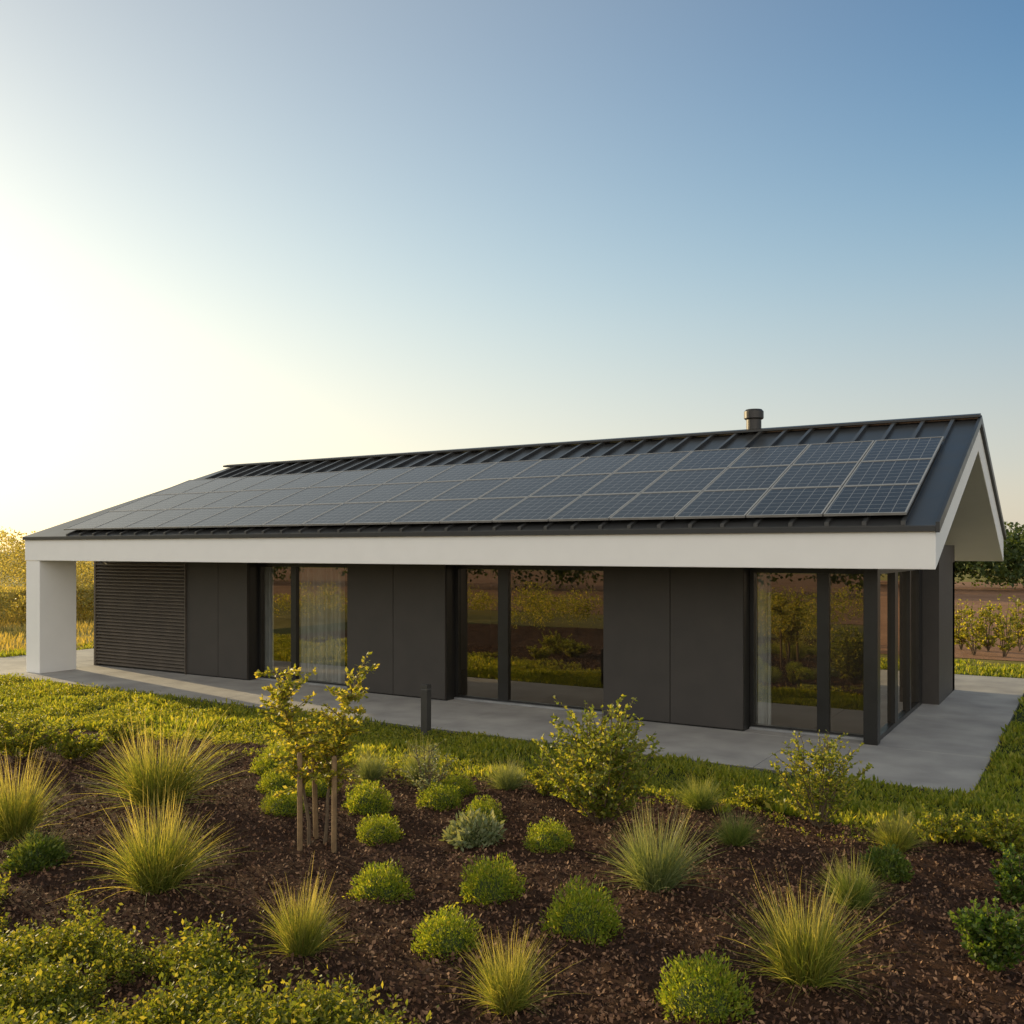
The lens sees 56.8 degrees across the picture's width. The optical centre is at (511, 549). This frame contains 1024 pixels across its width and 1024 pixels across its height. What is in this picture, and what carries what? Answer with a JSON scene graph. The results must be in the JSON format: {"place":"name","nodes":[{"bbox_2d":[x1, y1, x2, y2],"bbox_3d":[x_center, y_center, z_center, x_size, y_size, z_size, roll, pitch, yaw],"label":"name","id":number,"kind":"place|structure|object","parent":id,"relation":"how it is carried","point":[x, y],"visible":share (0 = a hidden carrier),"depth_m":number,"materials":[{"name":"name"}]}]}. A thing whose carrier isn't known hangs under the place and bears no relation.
{"place":"outdoors","nodes":[
{"label":"outdoors","id":0,"kind":"place"},
{"bbox_2d":[0,582,93,652],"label":"meadow grass","id":1,"kind":"structure","parent":0,"point":[6,640],"depth_m":34.47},
{"bbox_2d":[0,737,98,854],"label":"ornamental grass","id":2,"kind":"object","parent":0,"point":[20,820],"depth_m":9.73,"materials":[{"name":"plant"}]},
{"bbox_2d":[235,853,361,963],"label":"ornamental grass","id":3,"kind":"object","parent":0,"point":[304,938],"depth_m":6.96,"materials":[{"name":"plant"}]},
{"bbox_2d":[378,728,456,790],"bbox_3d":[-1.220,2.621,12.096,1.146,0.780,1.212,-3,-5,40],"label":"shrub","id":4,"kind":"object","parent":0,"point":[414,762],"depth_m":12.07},
{"bbox_2d":[0,722,1023,1023],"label":"mulch bed","id":5,"kind":"object","parent":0,"point":[932,969],"visible":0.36,"depth_m":8.03,"materials":[{"name":"brown wood"}]},
{"bbox_2d":[0,709,71,759],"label":"leafy shrub","id":6,"kind":"object","parent":5,"relation":"on","point":[11,740],"visible":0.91,"depth_m":13.43,"materials":[{"name":"green plant"}]},
{"bbox_2d":[0,829,73,876],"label":"mound plant","id":7,"kind":"object","parent":5,"relation":"on","point":[33,860],"visible":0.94,"depth_m":8.81,"materials":[{"name":"green plant"}]},
{"bbox_2d":[37,726,114,760],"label":"leafy shrub","id":8,"kind":"object","parent":5,"relation":"on","point":[70,746],"visible":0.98,"depth_m":13.38,"materials":[{"name":"green plant"}]},
{"bbox_2d":[92,712,143,744],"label":"leafy shrub","id":9,"kind":"object","parent":5,"relation":"on","point":[117,731],"visible":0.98,"depth_m":14.53,"materials":[{"name":"green plant"}]},
{"bbox_2d":[51,783,246,906],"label":"ornamental grass","id":10,"kind":"object","parent":5,"relation":"on","point":[161,867],"depth_m":8.21,"materials":[{"name":"plant"}]},
{"bbox_2d":[61,702,268,821],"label":"ornamental grass","id":11,"kind":"object","parent":5,"relation":"on","point":[139,785],"depth_m":10.94,"materials":[{"name":"plant"}]},
{"bbox_2d":[0,869,438,1023],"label":"ground cover","id":12,"kind":"object","parent":5,"relation":"on","point":[43,982],"visible":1,"depth_m":6.11,"materials":[{"name":"green plant"}]},
{"bbox_2d":[255,766,296,794],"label":"mound plant","id":13,"kind":"object","parent":5,"relation":"on","point":[271,780],"visible":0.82,"depth_m":11.67,"materials":[{"name":"green plant"}]},
{"bbox_2d":[259,785,310,818],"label":"mound plant","id":14,"kind":"object","parent":5,"relation":"on","point":[285,804],"visible":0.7,"depth_m":10.59,"materials":[{"name":"green plant"}]},
{"bbox_2d":[254,664,333,845],"bbox_3d":[-2.185,2.073,9.543,0.829,1.839,0.700,0,0,-7],"label":"young tree","id":15,"kind":"object","parent":5,"relation":"on","point":[281,699],"visible":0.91,"depth_m":9.51,"materials":[{"name":"green plant"}]},
{"bbox_2d":[297,752,302,850],"bbox_3d":[-2.110,2.525,9.422,0.056,1.010,0.056,-2,-2,32],"label":"wooden stake","id":16,"kind":"object","parent":5,"relation":"on","point":[299,806],"visible":0.79,"depth_m":9.40,"materials":[{"name":"brown wood"}]},
{"bbox_2d":[331,756,336,852],"bbox_3d":[-1.773,2.563,9.446,0.056,1.010,0.056,0,-1,32],"label":"wooden stake","id":17,"kind":"object","parent":5,"relation":"on","point":[334,813],"visible":0.79,"depth_m":9.43,"materials":[{"name":"brown wood"}]},
{"bbox_2d":[304,651,379,843],"bbox_3d":[-1.757,2.030,9.603,0.842,1.946,0.681,0,0,-40],"label":"young tree","id":18,"kind":"object","parent":5,"relation":"on","point":[339,727],"visible":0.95,"depth_m":9.56,"materials":[{"name":"green plant"}]},
{"bbox_2d":[341,779,393,817],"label":"mound plant","id":19,"kind":"object","parent":5,"relation":"on","point":[366,800],"visible":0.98,"depth_m":10.77,"materials":[{"name":"green plant"}]},
{"bbox_2d":[341,746,399,784],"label":"ornamental grass","id":20,"kind":"object","parent":5,"relation":"on","point":[371,772],"depth_m":12.27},
{"bbox_2d":[342,859,414,904],"bbox_3d":[-1.146,2.884,8.263,0.579,0.375,0.593,0,0,-42],"label":"mound plant","id":21,"kind":"object","parent":5,"relation":"on","point":[381,884],"visible":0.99,"depth_m":8.20,"materials":[{"name":"green plant"}]},
{"bbox_2d":[355,812,405,845],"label":"mound plant","id":22,"kind":"object","parent":5,"relation":"on","point":[371,832],"visible":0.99,"depth_m":9.82,"materials":[{"name":"green plant"}]},
{"bbox_2d":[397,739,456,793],"bbox_3d":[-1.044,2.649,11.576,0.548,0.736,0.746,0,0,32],"label":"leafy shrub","id":23,"kind":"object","parent":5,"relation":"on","point":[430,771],"visible":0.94,"depth_m":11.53,"materials":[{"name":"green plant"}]},
{"bbox_2d":[414,780,463,812],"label":"mound plant","id":24,"kind":"object","parent":5,"relation":"on","point":[440,799],"visible":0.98,"depth_m":11.09,"materials":[{"name":"green plant"}]},
{"bbox_2d":[410,901,483,964],"bbox_3d":[-0.485,2.870,7.138,0.578,0.368,0.592,0,0,-2],"label":"mound plant","id":25,"kind":"object","parent":5,"relation":"on","point":[448,938],"visible":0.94,"depth_m":7.08,"materials":[{"name":"green plant"}]},
{"bbox_2d":[440,807,506,850],"bbox_3d":[-0.412,2.883,9.832,0.728,0.448,0.690,0,0,-34],"label":"mound plant","id":26,"kind":"object","parent":5,"relation":"on","point":[477,829],"visible":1,"depth_m":9.71,"materials":[{"name":"plant"}]},
{"bbox_2d":[458,852,528,909],"bbox_3d":[-0.158,2.845,8.261,0.654,0.448,0.682,0,0,-8],"label":"mound plant","id":27,"kind":"object","parent":5,"relation":"on","point":[493,883],"visible":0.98,"depth_m":8.16,"materials":[{"name":"green plant"}]},
{"bbox_2d":[478,752,533,790],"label":"ornamental grass","id":28,"kind":"object","parent":5,"relation":"on","point":[505,781],"depth_m":11.85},
{"bbox_2d":[446,916,581,1019],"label":"ornamental grass","id":29,"kind":"object","parent":5,"relation":"on","point":[501,996],"depth_m":6.16,"materials":[{"name":"plant"}]},
{"bbox_2d":[522,815,573,853],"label":"mound plant","id":30,"kind":"object","parent":5,"relation":"on","point":[548,839],"visible":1,"depth_m":9.48,"materials":[{"name":"green plant"}]},
{"bbox_2d":[537,874,625,946],"bbox_3d":[0.553,2.796,7.420,0.706,0.488,0.626,0,0,28],"label":"mound plant","id":31,"kind":"object","parent":5,"relation":"on","point":[584,918],"visible":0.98,"depth_m":7.32,"materials":[{"name":"green plant"}]},
{"bbox_2d":[530,694,664,824],"bbox_3d":[0.898,2.316,10.316,1.482,1.449,1.432,0,0,-20],"label":"leafy shrub","id":32,"kind":"object","parent":5,"relation":"on","point":[602,802],"visible":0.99,"depth_m":10.22,"materials":[{"name":"green plant"}]},
{"bbox_2d":[659,773,738,816],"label":"ornamental grass","id":33,"kind":"object","parent":5,"relation":"on","point":[698,800],"depth_m":10.84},
{"bbox_2d":[652,944,760,1023],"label":"mound plant","id":34,"kind":"object","parent":5,"relation":"on","point":[703,993],"visible":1,"depth_m":6.07,"materials":[{"name":"green plant"}]},
{"bbox_2d":[732,784,784,810],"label":"leafy shrub","id":35,"kind":"object","parent":5,"relation":"on","point":[760,797],"visible":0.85,"depth_m":10.99,"materials":[{"name":"green plant"}]},
{"bbox_2d":[703,857,916,1016],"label":"ornamental grass","id":36,"kind":"object","parent":5,"relation":"on","point":[804,961],"depth_m":6.42,"materials":[{"name":"plant"}]},
{"bbox_2d":[769,729,873,828],"bbox_3d":[3.278,2.458,10.186,0.956,1.086,0.998,0,0,43],"label":"leafy shrub","id":37,"kind":"object","parent":5,"relation":"on","point":[824,788],"visible":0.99,"depth_m":10.11,"materials":[{"name":"green plant"}]},
{"bbox_2d":[858,839,914,883],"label":"mound plant","id":38,"kind":"object","parent":5,"relation":"on","point":[885,864],"visible":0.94,"depth_m":8.51,"materials":[{"name":"green plant"}]},
{"bbox_2d":[908,803,972,841],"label":"leafy shrub","id":39,"kind":"object","parent":5,"relation":"on","point":[954,827],"visible":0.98,"depth_m":9.74,"materials":[{"name":"green plant"}]},
{"bbox_2d":[947,896,1023,971],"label":"leafy shrub","id":40,"kind":"object","parent":5,"relation":"on","point":[993,940],"visible":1,"depth_m":6.55,"materials":[{"name":"green plant"}]},
{"bbox_2d":[966,807,1023,854],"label":"leafy shrub","id":41,"kind":"object","parent":5,"relation":"on","point":[1004,828],"visible":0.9,"depth_m":9.36,"materials":[{"name":"green plant"}]},
{"bbox_2d":[989,841,1023,905],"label":"leafy shrub","id":42,"kind":"object","parent":5,"relation":"on","point":[1010,878],"visible":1,"depth_m":7.98,"materials":[{"name":"green plant"}]},
{"bbox_2d":[0,649,1023,792],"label":"patio","id":43,"kind":"structure","parent":0,"point":[950,740],"depth_m":16.38,"materials":[{"name":"concrete"}]},
{"bbox_2d":[22,409,1005,744],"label":"house","id":44,"kind":"structure","parent":43,"relation":"on","point":[654,619],"depth_m":18.93,"materials":[{"name":"metal"}]},
{"bbox_2d":[64,510,136,529],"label":"solar panel","id":45,"kind":"object","parent":44,"relation":"attached to","point":[96,521],"visible":1,"depth_m":22.81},
{"bbox_2d":[92,509,166,529],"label":"solar panel","id":46,"kind":"object","parent":44,"relation":"attached to","point":[127,519],"visible":1,"depth_m":22.23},
{"bbox_2d":[123,508,197,528],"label":"solar panel","id":47,"kind":"object","parent":44,"relation":"attached to","point":[155,520],"visible":1,"depth_m":21.65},
{"bbox_2d":[155,507,230,528],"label":"solar panel","id":48,"kind":"object","parent":44,"relation":"attached to","point":[186,520],"visible":1,"depth_m":21.07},
{"bbox_2d":[169,491,237,508],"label":"solar panel","id":49,"kind":"object","parent":44,"relation":"attached to","point":[204,500],"visible":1,"depth_m":22.74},
{"bbox_2d":[188,506,265,527],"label":"solar panel","id":50,"kind":"object","parent":44,"relation":"attached to","point":[225,517],"visible":1,"depth_m":20.47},
{"bbox_2d":[200,489,271,507],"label":"solar panel","id":51,"kind":"object","parent":44,"relation":"attached to","point":[235,499],"visible":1,"depth_m":22.15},
{"bbox_2d":[224,505,302,526],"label":"solar panel","id":52,"kind":"object","parent":44,"relation":"attached to","point":[261,517],"visible":1,"depth_m":19.88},
{"bbox_2d":[264,567,273,675],"bbox_3d":[-5.810,1.680,22.231,0.559,2.560,0.124,0,0,32],"label":"curtain","id":53,"kind":"object","parent":44,"relation":"hanging from","point":[269,617],"visible":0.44,"depth_m":22.13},
{"bbox_2d":[233,488,304,506],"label":"solar panel","id":54,"kind":"object","parent":44,"relation":"attached to","point":[269,497],"visible":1,"depth_m":21.57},
{"bbox_2d":[257,563,346,687],"bbox_3d":[-4.603,1.631,21.261,3.024,2.737,0.180,0,0,32],"label":"window","id":55,"kind":"structure","parent":44,"relation":"in","point":[294,566],"depth_m":21.46,"materials":[{"name":"black metal"}]},
{"bbox_2d":[262,503,342,526],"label":"solar panel","id":56,"kind":"object","parent":44,"relation":"attached to","point":[300,516],"visible":1,"depth_m":19.32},
{"bbox_2d":[268,486,341,505],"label":"solar panel","id":57,"kind":"object","parent":44,"relation":"attached to","point":[305,496],"visible":1,"depth_m":20.98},
{"bbox_2d":[274,471,342,488],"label":"solar panel","id":58,"kind":"object","parent":44,"relation":"attached to","point":[307,480],"visible":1,"depth_m":22.61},
{"bbox_2d":[300,567,344,682],"bbox_3d":[-4.304,1.680,21.299,1.329,2.560,0.128,0,0,32],"label":"curtain","id":59,"kind":"object","parent":44,"relation":"hanging from","point":[322,620],"visible":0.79,"depth_m":21.25,"materials":[{"name":"fabric"}]},
{"bbox_2d":[302,502,383,525],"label":"solar panel","id":60,"kind":"object","parent":44,"relation":"attached to","point":[343,514],"visible":1,"depth_m":18.72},
{"bbox_2d":[307,484,380,503],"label":"solar panel","id":61,"kind":"object","parent":44,"relation":"attached to","point":[343,494],"visible":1,"depth_m":20.40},
{"bbox_2d":[310,469,377,486],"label":"solar panel","id":62,"kind":"object","parent":44,"relation":"attached to","point":[343,478],"visible":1,"depth_m":22.04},
{"bbox_2d":[345,467,414,485],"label":"solar panel","id":63,"kind":"object","parent":44,"relation":"attached to","point":[380,476],"visible":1,"depth_m":21.45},
{"bbox_2d":[345,482,421,502],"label":"solar panel","id":64,"kind":"object","parent":44,"relation":"attached to","point":[383,492],"visible":1,"depth_m":19.82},
{"bbox_2d":[345,500,429,524],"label":"solar panel","id":65,"kind":"object","parent":44,"relation":"attached to","point":[387,512],"visible":1,"depth_m":18.14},
{"bbox_2d":[383,465,454,483],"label":"solar panel","id":66,"kind":"object","parent":44,"relation":"attached to","point":[420,474],"visible":1,"depth_m":20.86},
{"bbox_2d":[386,480,465,501],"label":"solar panel","id":67,"kind":"object","parent":44,"relation":"attached to","point":[426,491],"visible":1,"depth_m":19.23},
{"bbox_2d":[391,499,475,523],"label":"solar panel","id":68,"kind":"object","parent":44,"relation":"attached to","point":[433,511],"visible":1,"depth_m":17.55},
{"bbox_2d":[424,462,497,481],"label":"solar panel","id":69,"kind":"object","parent":44,"relation":"attached to","point":[460,472],"visible":1,"depth_m":20.29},
{"bbox_2d":[432,478,510,499],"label":"solar panel","id":70,"kind":"object","parent":44,"relation":"attached to","point":[472,489],"visible":1,"depth_m":18.65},
{"bbox_2d":[440,497,526,522],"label":"solar panel","id":71,"kind":"object","parent":44,"relation":"attached to","point":[482,510],"visible":1,"depth_m":16.98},
{"bbox_2d":[467,460,540,479],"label":"solar panel","id":72,"kind":"object","parent":44,"relation":"attached to","point":[508,469],"visible":1,"depth_m":19.70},
{"bbox_2d":[478,476,559,498],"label":"solar panel","id":73,"kind":"object","parent":44,"relation":"attached to","point":[521,487],"visible":1,"depth_m":18.07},
{"bbox_2d":[454,565,602,713],"bbox_3d":[0.345,1.631,18.205,3.481,2.737,0.180,0,0,32],"label":"window","id":74,"kind":"structure","parent":44,"relation":"in","point":[504,571],"depth_m":18.50,"materials":[{"name":"black metal"}]},
{"bbox_2d":[492,495,581,521],"bbox_3d":[0.447,-0.721,16.451,1.090,0.035,1.305,0,21,32],"label":"solar panel","id":75,"kind":"object","parent":44,"relation":"attached to","point":[537,509],"visible":1,"depth_m":16.39,"materials":[{"name":"glass"}]},
{"bbox_2d":[513,457,588,477],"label":"solar panel","id":76,"kind":"object","parent":44,"relation":"attached to","point":[553,467],"visible":1,"depth_m":19.12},
{"bbox_2d":[529,473,611,496],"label":"solar panel","id":77,"kind":"object","parent":44,"relation":"attached to","point":[564,485],"visible":1,"depth_m":17.49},
{"bbox_2d":[549,493,639,520],"bbox_3d":[1.390,-0.721,15.869,1.090,0.035,1.305,0,21,32],"label":"solar panel","id":78,"kind":"object","parent":44,"relation":"attached to","point":[595,507],"visible":1,"depth_m":15.81,"materials":[{"name":"glass"}]},
{"bbox_2d":[561,454,638,475],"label":"solar panel","id":79,"kind":"object","parent":44,"relation":"attached to","point":[612,464],"visible":1,"depth_m":18.53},
{"bbox_2d":[583,471,666,494],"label":"solar panel","id":80,"kind":"object","parent":44,"relation":"attached to","point":[627,482],"visible":1,"depth_m":16.90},
{"bbox_2d":[614,451,691,472],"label":"solar panel","id":81,"kind":"object","parent":44,"relation":"attached to","point":[663,461],"visible":1,"depth_m":17.94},
{"bbox_2d":[609,491,701,519],"bbox_3d":[2.333,-0.721,15.287,1.090,0.035,1.305,0,21,32],"label":"solar panel","id":82,"kind":"object","parent":44,"relation":"attached to","point":[656,505],"visible":1,"depth_m":15.22,"materials":[{"name":"glass"}]},
{"bbox_2d":[641,468,726,492],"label":"solar panel","id":83,"kind":"object","parent":44,"relation":"attached to","point":[686,480],"visible":1,"depth_m":16.32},
{"bbox_2d":[669,448,748,470],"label":"solar panel","id":84,"kind":"object","parent":44,"relation":"attached to","point":[711,459],"visible":1,"depth_m":17.37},
{"bbox_2d":[675,489,768,518],"bbox_3d":[3.275,-0.721,14.704,1.090,0.035,1.305,0,21,32],"label":"solar panel","id":85,"kind":"object","parent":44,"relation":"attached to","point":[741,503],"visible":1,"depth_m":14.63,"materials":[{"name":"glass"}]},
{"bbox_2d":[703,465,790,490],"bbox_3d":[3.923,-1.189,15.752,1.090,0.035,1.305,0,21,32],"label":"solar panel","id":86,"kind":"object","parent":44,"relation":"attached to","point":[755,477],"visible":1,"depth_m":15.73,"materials":[{"name":"glass"}]},
{"bbox_2d":[756,574,770,724],"bbox_3d":[4.230,1.680,16.029,0.336,2.560,0.115,0,0,27],"label":"curtain","id":87,"kind":"object","parent":44,"relation":"hanging from","point":[763,648],"visible":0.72,"depth_m":16.02,"materials":[{"name":"fabric"}]},
{"bbox_2d":[728,444,809,467],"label":"solar panel","id":88,"kind":"object","parent":44,"relation":"attached to","point":[771,455],"visible":1,"depth_m":16.78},
{"bbox_2d":[746,486,841,517],"bbox_3d":[4.218,-0.721,14.122,1.090,0.035,1.305,0,21,32],"label":"solar panel","id":89,"kind":"object","parent":44,"relation":"attached to","point":[798,502],"visible":1,"depth_m":14.06,"materials":[{"name":"glass"}]},
{"bbox_2d":[749,568,862,739],"bbox_3d":[4.814,1.631,15.444,1.899,2.737,0.180,0,0,32],"label":"window","id":90,"kind":"structure","parent":44,"relation":"in","point":[823,574],"depth_m":15.32,"materials":[{"name":"black metal"}]},
{"bbox_2d":[771,462,858,487],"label":"solar panel","id":91,"kind":"object","parent":44,"relation":"attached to","point":[816,475],"visible":1,"depth_m":15.15,"materials":[{"name":"glass"}]},
{"bbox_2d":[792,440,874,464],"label":"solar panel","id":92,"kind":"object","parent":44,"relation":"attached to","point":[853,451],"visible":1,"depth_m":16.20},
{"bbox_2d":[823,483,920,515],"bbox_3d":[5.161,-0.721,13.540,1.090,0.035,1.305,0,21,32],"label":"solar panel","id":93,"kind":"object","parent":44,"relation":"attached to","point":[886,499],"visible":1,"depth_m":13.47,"materials":[{"name":"glass"}]},
{"bbox_2d":[843,458,932,485],"bbox_3d":[5.808,-1.189,14.588,1.090,0.035,1.305,0,21,32],"label":"solar panel","id":94,"kind":"object","parent":44,"relation":"attached to","point":[904,471],"visible":1,"depth_m":14.56,"materials":[{"name":"glass"}]},
{"bbox_2d":[880,569,921,739],"bbox_3d":[6.801,1.631,16.645,0.124,2.737,4.429,0,0,32],"label":"window","id":95,"kind":"structure","parent":44,"relation":"in","point":[900,589],"depth_m":16.69,"materials":[{"name":"clear glass"}]},
{"bbox_2d":[861,436,943,460],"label":"solar panel","id":96,"kind":"object","parent":44,"relation":"attached to","point":[907,448],"visible":1,"depth_m":15.61,"materials":[{"name":"glass"}]},
{"bbox_2d":[0,642,1023,865],"bbox_3d":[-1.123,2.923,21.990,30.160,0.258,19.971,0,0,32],"label":"lawn grass","id":97,"kind":"structure","parent":0,"point":[988,802],"depth_m":13.48,"materials":[{"name":"plant"}]},
{"bbox_2d":[421,684,430,737],"bbox_3d":[-1.403,2.620,15.446,0.124,0.860,0.124,0,0,32],"label":"bollard","id":98,"kind":"object","parent":97,"relation":"on","point":[425,708],"visible":0.9,"depth_m":15.39,"materials":[{"name":"metal"}]},
{"bbox_2d":[0,672,1014,846],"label":"leafy lawn edge","id":99,"kind":"object","parent":97,"relation":"on","point":[21,713],"visible":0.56,"depth_m":16.01,"materials":[{"name":"green plant"}]},
{"bbox_2d":[0,552,1023,668],"bbox_3d":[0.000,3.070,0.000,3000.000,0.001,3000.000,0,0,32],"label":"ground","id":100,"kind":"structure","parent":0,"point":[966,579],"depth_m":36.12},
{"bbox_2d":[0,527,93,621],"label":"sunlit woodland","id":101,"kind":"object","parent":100,"relation":"on","point":[14,599],"visible":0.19,"depth_m":43.50,"materials":[{"name":"yellow plant"}]},
{"bbox_2d":[0,0,1023,551],"label":"sky","id":102,"kind":"structure","parent":0,"point":[232,231],"materials":[{"name":"blue"}]},
{"bbox_2d":[583,791,759,905],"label":"ornamental grass","id":103,"kind":"object","parent":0,"point":[660,871],"depth_m":8.21,"materials":[{"name":"plant"}]},
{"bbox_2d":[698,801,780,854],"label":"ornamental grass","id":104,"kind":"object","parent":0,"point":[739,835],"depth_m":9.35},
{"bbox_2d":[803,849,893,916],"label":"ornamental grass","id":105,"kind":"object","parent":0,"point":[845,888],"depth_m":7.80,"materials":[{"name":"plant"}]},
{"bbox_2d":[848,802,949,858],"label":"ornamental grass","id":106,"kind":"object","parent":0,"point":[905,843],"depth_m":9.37,"materials":[{"name":"plant"}]},
{"bbox_2d":[955,582,1023,660],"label":"bare field","id":107,"kind":"structure","parent":0,"point":[976,593],"depth_m":52.13,"materials":[{"name":"soil"}]},
{"bbox_2d":[958,599,985,654],"bbox_3d":[13.358,2.252,27.476,0.800,1.668,0.817,0,0,32],"label":"sapling","id":108,"kind":"object","parent":107,"relation":"on","point":[965,631],"visible":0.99,"depth_m":27.43,"materials":[{"name":"green plant"}]},
{"bbox_2d":[955,521,1023,588],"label":"distant woodland","id":109,"kind":"object","parent":107,"relation":"on","point":[1009,568],"visible":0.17,"depth_m":70.82,"materials":[{"name":"green plant"}]},
{"bbox_2d":[992,594,1019,656],"bbox_3d":[14.064,2.173,27.000,0.753,1.831,0.665,0,0,-7],"label":"sapling","id":110,"kind":"object","parent":107,"relation":"on","point":[1001,636],"visible":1,"depth_m":26.96,"materials":[{"name":"green plant"}]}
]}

